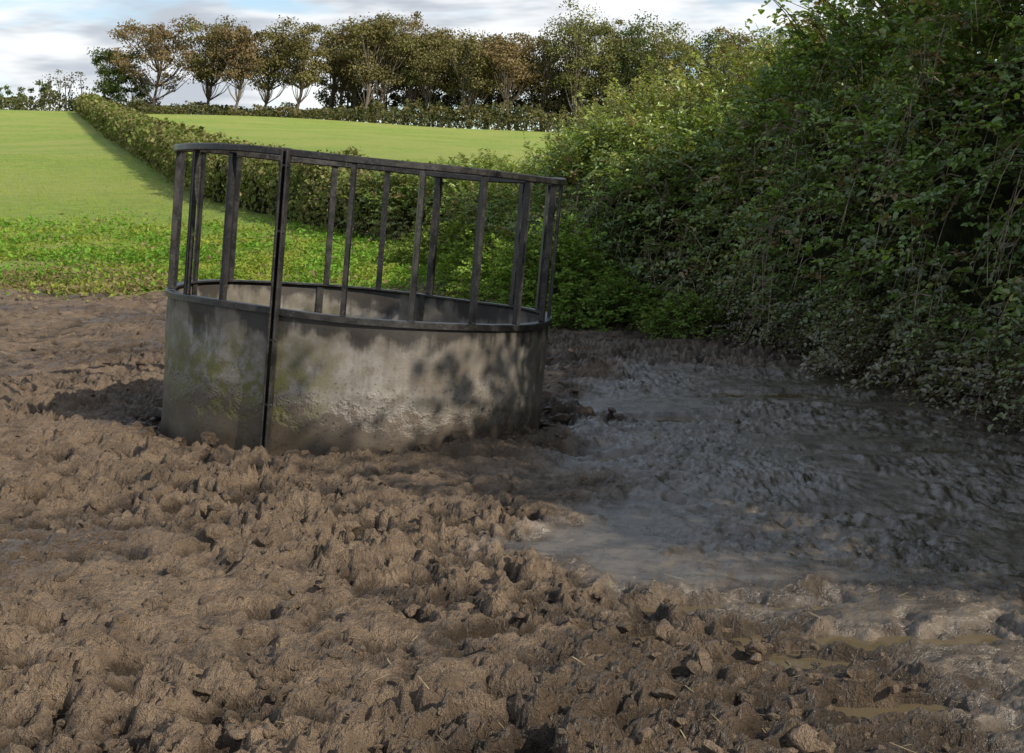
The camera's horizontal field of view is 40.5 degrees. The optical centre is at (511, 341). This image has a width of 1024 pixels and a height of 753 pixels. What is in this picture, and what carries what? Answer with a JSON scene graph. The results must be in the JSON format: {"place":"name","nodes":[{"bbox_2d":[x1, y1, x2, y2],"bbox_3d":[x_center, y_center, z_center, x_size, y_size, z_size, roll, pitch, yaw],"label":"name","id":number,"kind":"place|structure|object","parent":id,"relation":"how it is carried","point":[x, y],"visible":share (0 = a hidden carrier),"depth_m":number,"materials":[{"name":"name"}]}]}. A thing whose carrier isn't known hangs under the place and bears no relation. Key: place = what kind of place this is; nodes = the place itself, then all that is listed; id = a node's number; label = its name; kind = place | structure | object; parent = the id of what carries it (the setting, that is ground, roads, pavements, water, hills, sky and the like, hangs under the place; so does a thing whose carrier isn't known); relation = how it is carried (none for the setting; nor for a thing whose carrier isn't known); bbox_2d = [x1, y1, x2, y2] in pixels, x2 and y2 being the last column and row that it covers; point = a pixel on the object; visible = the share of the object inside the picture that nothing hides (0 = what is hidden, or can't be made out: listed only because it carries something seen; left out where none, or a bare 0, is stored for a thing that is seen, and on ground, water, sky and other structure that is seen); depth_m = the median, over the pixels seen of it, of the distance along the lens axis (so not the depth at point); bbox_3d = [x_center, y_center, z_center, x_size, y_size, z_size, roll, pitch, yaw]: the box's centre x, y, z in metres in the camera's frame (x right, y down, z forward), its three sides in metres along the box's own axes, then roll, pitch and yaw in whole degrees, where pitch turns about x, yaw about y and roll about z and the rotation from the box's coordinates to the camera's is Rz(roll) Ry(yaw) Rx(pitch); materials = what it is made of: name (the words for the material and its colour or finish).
{"place":"outdoors","nodes":[
{"label":"outdoors","id":0,"kind":"place"},
{"bbox_2d":[0,154,522,254],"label":"grass field","id":1,"kind":"structure","parent":0,"point":[115,197],"depth_m":33.45,"materials":[{"name":"green plant"}]},
{"bbox_2d":[0,0,1022,131],"label":"sky","id":2,"kind":"structure","parent":0,"point":[38,38],"materials":[{"name":"white"}]},
{"bbox_2d":[0,110,1023,752],"bbox_3d":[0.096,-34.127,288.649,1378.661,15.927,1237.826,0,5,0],"label":"ground","id":3,"kind":"structure","parent":0,"point":[758,494],"depth_m":4.58,"materials":[{"name":"brown soil"}]},
{"bbox_2d":[0,69,136,110],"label":"skyline hedgerow","id":4,"kind":"object","parent":3,"relation":"on","point":[15,102],"visible":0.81,"depth_m":158.63,"materials":[{"name":"green plant"}]},
{"bbox_2d":[85,47,154,104],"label":"oak tree","id":5,"kind":"object","parent":3,"relation":"on","point":[109,86],"visible":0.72,"depth_m":155.42,"materials":[{"name":"green plant"}]},
{"bbox_2d":[106,18,201,113],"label":"beech tree","id":6,"kind":"object","parent":3,"relation":"on","point":[161,35],"visible":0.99,"depth_m":153.92,"materials":[{"name":"brown plant"}]},
{"bbox_2d":[173,14,250,114],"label":"beech tree","id":7,"kind":"object","parent":3,"relation":"on","point":[204,74],"visible":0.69,"depth_m":154.53,"materials":[{"name":"green plant"}]},
{"bbox_2d":[200,21,266,115],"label":"beech tree","id":8,"kind":"object","parent":3,"relation":"on","point":[242,55],"visible":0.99,"depth_m":152.71,"materials":[{"name":"green plant"}]},
{"bbox_2d":[72,92,451,240],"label":"field hedge","id":9,"kind":"object","parent":3,"relation":"on","point":[151,141],"visible":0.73,"depth_m":32.02,"materials":[{"name":"green plant"}]},
{"bbox_2d":[227,30,297,116],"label":"beech tree","id":10,"kind":"object","parent":3,"relation":"on","point":[272,74],"visible":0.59,"depth_m":155.18,"materials":[{"name":"green plant"}]},
{"bbox_2d":[256,15,334,108],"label":"beech tree","id":11,"kind":"object","parent":3,"relation":"on","point":[296,47],"visible":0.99,"depth_m":154.13,"materials":[{"name":"green plant"}]},
{"bbox_2d":[0,208,617,319],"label":"clover pasture","id":12,"kind":"structure","parent":3,"relation":"on","point":[115,284],"depth_m":20.26,"materials":[{"name":"green plant"}]},
{"bbox_2d":[126,404,574,456],"bbox_3d":[-0.860,0.467,7.414,2.630,0.269,2.611,0,5,0],"label":"mud rim","id":13,"kind":"object","parent":3,"relation":"on","point":[211,439],"visible":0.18,"depth_m":6.76,"materials":[{"name":"brown soil"}]},
{"bbox_2d":[161,143,565,456],"bbox_3d":[-0.798,-0.137,7.347,2.025,1.637,2.015,5,6,0],"label":"cattle ring feeder","id":14,"kind":"object","parent":3,"relation":"on","point":[275,366],"visible":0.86,"depth_m":6.54,"materials":[{"name":"metal"}]},
{"bbox_2d":[0,289,949,752],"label":"mud clods","id":15,"kind":"object","parent":3,"relation":"on","point":[802,739],"visible":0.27,"depth_m":3.61,"materials":[{"name":"brown soil"}]},
{"bbox_2d":[122,0,831,132],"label":"distant woodland","id":16,"kind":"object","parent":3,"relation":"on","point":[383,53],"visible":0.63,"depth_m":155.88,"materials":[{"name":"green plant"}]},
{"bbox_2d":[2,317,1021,752],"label":"straw litter","id":17,"kind":"object","parent":3,"relation":"on","point":[544,571],"visible":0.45,"depth_m":3.81,"materials":[{"name":"beige plant"}]},
{"bbox_2d":[371,208,756,339],"bbox_3d":[-0.086,-0.902,16.384,2.292,1.356,10.049,-1,6,-15],"label":"nettle bush","id":18,"kind":"object","parent":3,"relation":"on","point":[497,268],"visible":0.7,"depth_m":13.17,"materials":[{"name":"green plant"}]},
{"bbox_2d":[339,0,1023,442],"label":"bramble hedge","id":19,"kind":"object","parent":3,"relation":"on","point":[865,226],"visible":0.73,"depth_m":10.18,"materials":[{"name":"green plant"}]},
{"bbox_2d":[537,0,1021,196],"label":"hazel shrub","id":20,"kind":"object","parent":3,"relation":"on","point":[661,92],"visible":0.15,"depth_m":16.41,"materials":[{"name":"green plant"}]},
{"bbox_2d":[540,391,1023,717],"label":"puddle water","id":21,"kind":"structure","parent":3,"relation":"on","point":[803,664],"depth_m":3.76,"materials":[{"name":"brown liquid"}]}
]}

